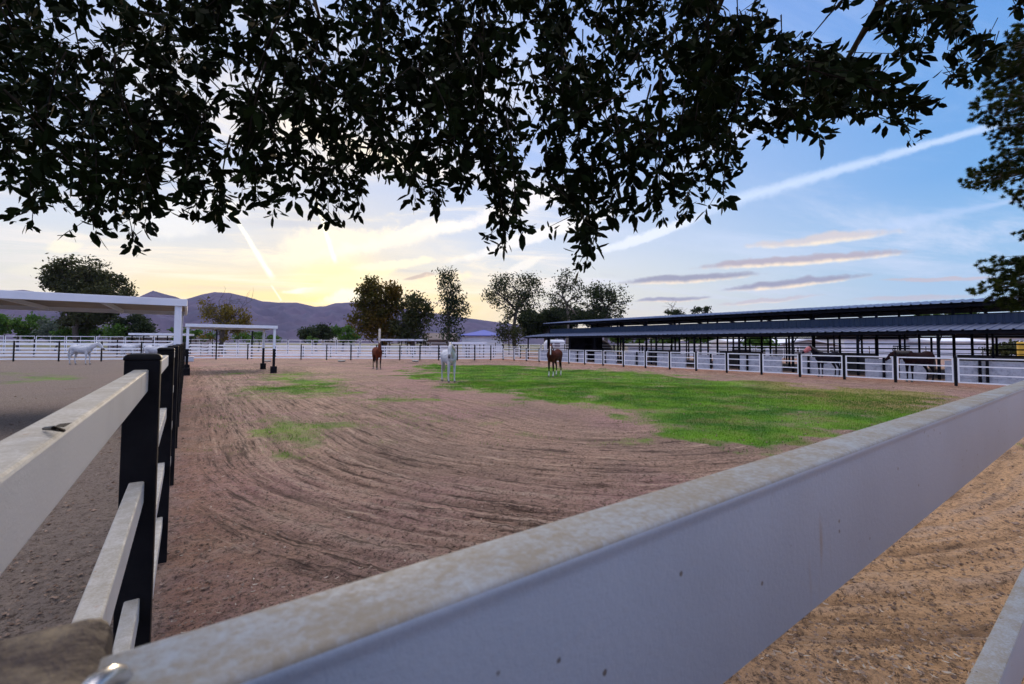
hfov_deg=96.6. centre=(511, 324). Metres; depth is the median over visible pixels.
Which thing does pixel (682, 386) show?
grass
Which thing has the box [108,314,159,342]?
round bush
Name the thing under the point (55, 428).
twig
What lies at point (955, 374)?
panel fence
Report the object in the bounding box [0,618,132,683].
corner post
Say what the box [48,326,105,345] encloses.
round bush
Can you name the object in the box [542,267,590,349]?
spreading tree
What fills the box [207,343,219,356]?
rail fence
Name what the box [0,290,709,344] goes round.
mountains
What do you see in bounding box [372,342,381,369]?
horse
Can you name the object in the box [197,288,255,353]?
half bare tree
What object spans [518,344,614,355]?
panel fence
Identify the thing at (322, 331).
round bush
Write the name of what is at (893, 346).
window
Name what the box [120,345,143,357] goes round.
horse
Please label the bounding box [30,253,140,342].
feathery tree
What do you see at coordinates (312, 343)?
panel fence
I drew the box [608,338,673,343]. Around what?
garden tree
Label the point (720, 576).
front fence
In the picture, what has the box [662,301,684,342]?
tree
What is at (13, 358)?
rail fence
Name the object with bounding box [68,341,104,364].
horse
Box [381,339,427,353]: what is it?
shade shelter
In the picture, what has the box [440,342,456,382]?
horse
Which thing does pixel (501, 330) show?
weeping shrub
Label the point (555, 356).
horse
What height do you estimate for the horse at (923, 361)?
1.678 m
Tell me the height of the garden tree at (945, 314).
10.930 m
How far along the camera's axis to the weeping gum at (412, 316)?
62.30 m
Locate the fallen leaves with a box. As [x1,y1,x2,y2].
[171,402,1023,683]
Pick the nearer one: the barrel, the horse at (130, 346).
the barrel
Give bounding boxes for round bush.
[0,311,53,350]
[29,317,70,350]
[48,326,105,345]
[99,323,129,350]
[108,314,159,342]
[166,327,215,346]
[230,331,284,350]
[294,322,335,350]
[306,336,318,344]
[329,324,360,351]
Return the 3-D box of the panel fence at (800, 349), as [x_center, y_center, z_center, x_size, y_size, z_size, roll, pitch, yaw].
[43.516,3.659,57.908,61.276,1.860,0.133,0,-2,0]
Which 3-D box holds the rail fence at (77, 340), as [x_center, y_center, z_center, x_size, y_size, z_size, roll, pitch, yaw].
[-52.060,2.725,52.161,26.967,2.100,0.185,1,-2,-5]
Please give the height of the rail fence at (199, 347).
1.800 m
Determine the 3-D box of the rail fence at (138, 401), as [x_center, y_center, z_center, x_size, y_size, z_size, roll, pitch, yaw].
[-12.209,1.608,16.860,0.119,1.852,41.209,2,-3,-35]
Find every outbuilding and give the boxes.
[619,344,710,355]
[709,339,772,356]
[816,336,921,354]
[907,338,990,357]
[973,335,1023,355]
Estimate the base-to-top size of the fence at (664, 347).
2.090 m
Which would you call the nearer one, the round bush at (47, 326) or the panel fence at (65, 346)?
the panel fence at (65, 346)
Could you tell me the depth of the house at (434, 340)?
87.95 m
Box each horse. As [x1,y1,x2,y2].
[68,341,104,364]
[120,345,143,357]
[142,342,172,353]
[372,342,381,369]
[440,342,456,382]
[547,343,562,376]
[802,345,840,376]
[885,349,935,381]
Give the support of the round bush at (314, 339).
on the ground at (516, 465)
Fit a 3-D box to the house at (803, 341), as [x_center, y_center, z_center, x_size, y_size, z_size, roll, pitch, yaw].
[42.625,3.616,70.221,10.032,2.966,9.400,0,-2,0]
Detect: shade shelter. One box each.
[0,290,186,344]
[128,333,193,353]
[184,324,277,375]
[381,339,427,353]
[449,342,486,357]
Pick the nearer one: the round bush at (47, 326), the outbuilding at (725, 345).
the outbuilding at (725, 345)
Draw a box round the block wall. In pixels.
[517,349,1023,383]
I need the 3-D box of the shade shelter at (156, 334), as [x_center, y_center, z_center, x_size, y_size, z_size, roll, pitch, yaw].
[-46.566,2.655,60.818,6.038,2.931,4.000,1,-3,-19]
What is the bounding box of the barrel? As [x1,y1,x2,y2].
[1016,342,1023,355]
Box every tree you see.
[0,0,1023,282]
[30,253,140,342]
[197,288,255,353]
[428,265,471,347]
[481,270,547,354]
[516,304,612,350]
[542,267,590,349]
[580,279,633,341]
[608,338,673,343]
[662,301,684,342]
[670,339,714,342]
[690,305,711,313]
[741,337,779,355]
[914,312,979,315]
[957,15,1023,312]
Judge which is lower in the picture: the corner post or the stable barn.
the corner post
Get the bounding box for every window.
[731,345,751,350]
[892,345,909,350]
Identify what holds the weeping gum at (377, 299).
on the ground at (516, 465)
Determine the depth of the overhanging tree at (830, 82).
2.02 m
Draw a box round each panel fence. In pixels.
[3,335,154,353]
[189,339,377,353]
[275,345,520,357]
[387,342,512,354]
[503,348,1023,385]
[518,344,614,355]
[614,345,985,359]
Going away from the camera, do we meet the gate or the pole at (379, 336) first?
the gate
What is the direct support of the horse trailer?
on the ground at (516, 465)
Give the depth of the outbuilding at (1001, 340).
71.99 m
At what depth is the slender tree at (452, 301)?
59.95 m
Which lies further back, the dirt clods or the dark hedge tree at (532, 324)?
the dark hedge tree at (532, 324)
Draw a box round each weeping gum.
[343,272,409,353]
[382,290,437,353]
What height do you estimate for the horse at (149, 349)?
1.881 m
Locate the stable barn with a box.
[524,297,1023,379]
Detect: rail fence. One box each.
[0,339,172,356]
[0,341,184,361]
[0,343,185,653]
[185,344,503,359]
[188,343,214,356]
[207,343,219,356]
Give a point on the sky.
(876, 219)
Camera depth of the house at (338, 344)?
109.92 m
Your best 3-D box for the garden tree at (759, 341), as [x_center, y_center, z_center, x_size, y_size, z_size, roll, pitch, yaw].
[32.589,2.745,59.929,4.549,3.766,3.897,1,-2,-9]
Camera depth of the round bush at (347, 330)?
93.17 m
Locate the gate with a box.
[223,343,249,356]
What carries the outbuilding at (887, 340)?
on the ground at (516, 465)
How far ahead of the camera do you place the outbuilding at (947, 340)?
65.95 m
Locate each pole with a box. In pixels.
[251,331,252,358]
[378,329,380,343]
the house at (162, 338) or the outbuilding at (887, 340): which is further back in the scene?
the house at (162, 338)
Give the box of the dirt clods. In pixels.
[0,375,1023,682]
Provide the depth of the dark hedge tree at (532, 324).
78.12 m
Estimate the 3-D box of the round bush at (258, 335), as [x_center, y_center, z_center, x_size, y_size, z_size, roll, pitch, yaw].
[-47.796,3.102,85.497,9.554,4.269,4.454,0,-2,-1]
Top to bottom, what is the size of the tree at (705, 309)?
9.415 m
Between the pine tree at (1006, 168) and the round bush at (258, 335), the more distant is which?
the round bush at (258, 335)
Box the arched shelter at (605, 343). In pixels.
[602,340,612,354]
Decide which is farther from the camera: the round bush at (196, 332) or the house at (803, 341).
the round bush at (196, 332)
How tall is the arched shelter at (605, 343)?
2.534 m
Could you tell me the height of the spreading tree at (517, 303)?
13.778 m
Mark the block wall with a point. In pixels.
(920, 376)
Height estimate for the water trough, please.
0.460 m
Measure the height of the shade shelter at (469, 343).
2.013 m
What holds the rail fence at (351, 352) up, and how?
on the ground at (516, 465)
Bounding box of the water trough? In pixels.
[188,356,193,361]
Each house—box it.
[105,334,210,350]
[319,337,354,348]
[422,333,459,351]
[459,330,502,347]
[772,339,843,357]
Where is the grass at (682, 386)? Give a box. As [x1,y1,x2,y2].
[185,363,1021,462]
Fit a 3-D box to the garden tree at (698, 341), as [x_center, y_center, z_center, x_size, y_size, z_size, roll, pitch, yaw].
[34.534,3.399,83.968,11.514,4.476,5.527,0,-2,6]
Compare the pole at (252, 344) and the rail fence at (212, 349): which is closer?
the pole at (252, 344)
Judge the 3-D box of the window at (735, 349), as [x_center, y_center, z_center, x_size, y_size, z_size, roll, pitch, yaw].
[32.118,3.671,63.879,2.865,1.560,0.055,0,-2,0]
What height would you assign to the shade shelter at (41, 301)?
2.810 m
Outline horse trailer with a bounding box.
[544,340,564,350]
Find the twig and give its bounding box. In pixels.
[42,422,71,431]
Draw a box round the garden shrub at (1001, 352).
[978,339,1023,355]
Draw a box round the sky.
[0,0,1023,338]
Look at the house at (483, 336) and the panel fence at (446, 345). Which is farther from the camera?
the house at (483, 336)
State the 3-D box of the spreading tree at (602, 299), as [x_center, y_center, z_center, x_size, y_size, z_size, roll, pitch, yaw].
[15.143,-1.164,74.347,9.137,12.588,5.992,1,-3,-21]
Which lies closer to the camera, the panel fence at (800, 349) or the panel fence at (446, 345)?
the panel fence at (800, 349)
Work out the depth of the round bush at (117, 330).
69.69 m
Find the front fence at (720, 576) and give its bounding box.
[98,380,1023,683]
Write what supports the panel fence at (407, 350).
on the ground at (516, 465)
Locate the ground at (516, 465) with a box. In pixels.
[0,341,1023,683]
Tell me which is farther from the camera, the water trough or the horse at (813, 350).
the water trough
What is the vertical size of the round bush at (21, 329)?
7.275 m
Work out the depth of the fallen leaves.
2.66 m
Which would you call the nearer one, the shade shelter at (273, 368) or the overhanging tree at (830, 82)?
the overhanging tree at (830, 82)
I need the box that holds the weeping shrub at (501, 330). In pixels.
[491,320,526,354]
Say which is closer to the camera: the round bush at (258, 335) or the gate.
the gate
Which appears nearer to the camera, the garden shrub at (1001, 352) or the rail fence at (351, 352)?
the rail fence at (351, 352)
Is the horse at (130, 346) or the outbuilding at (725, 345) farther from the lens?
the outbuilding at (725, 345)

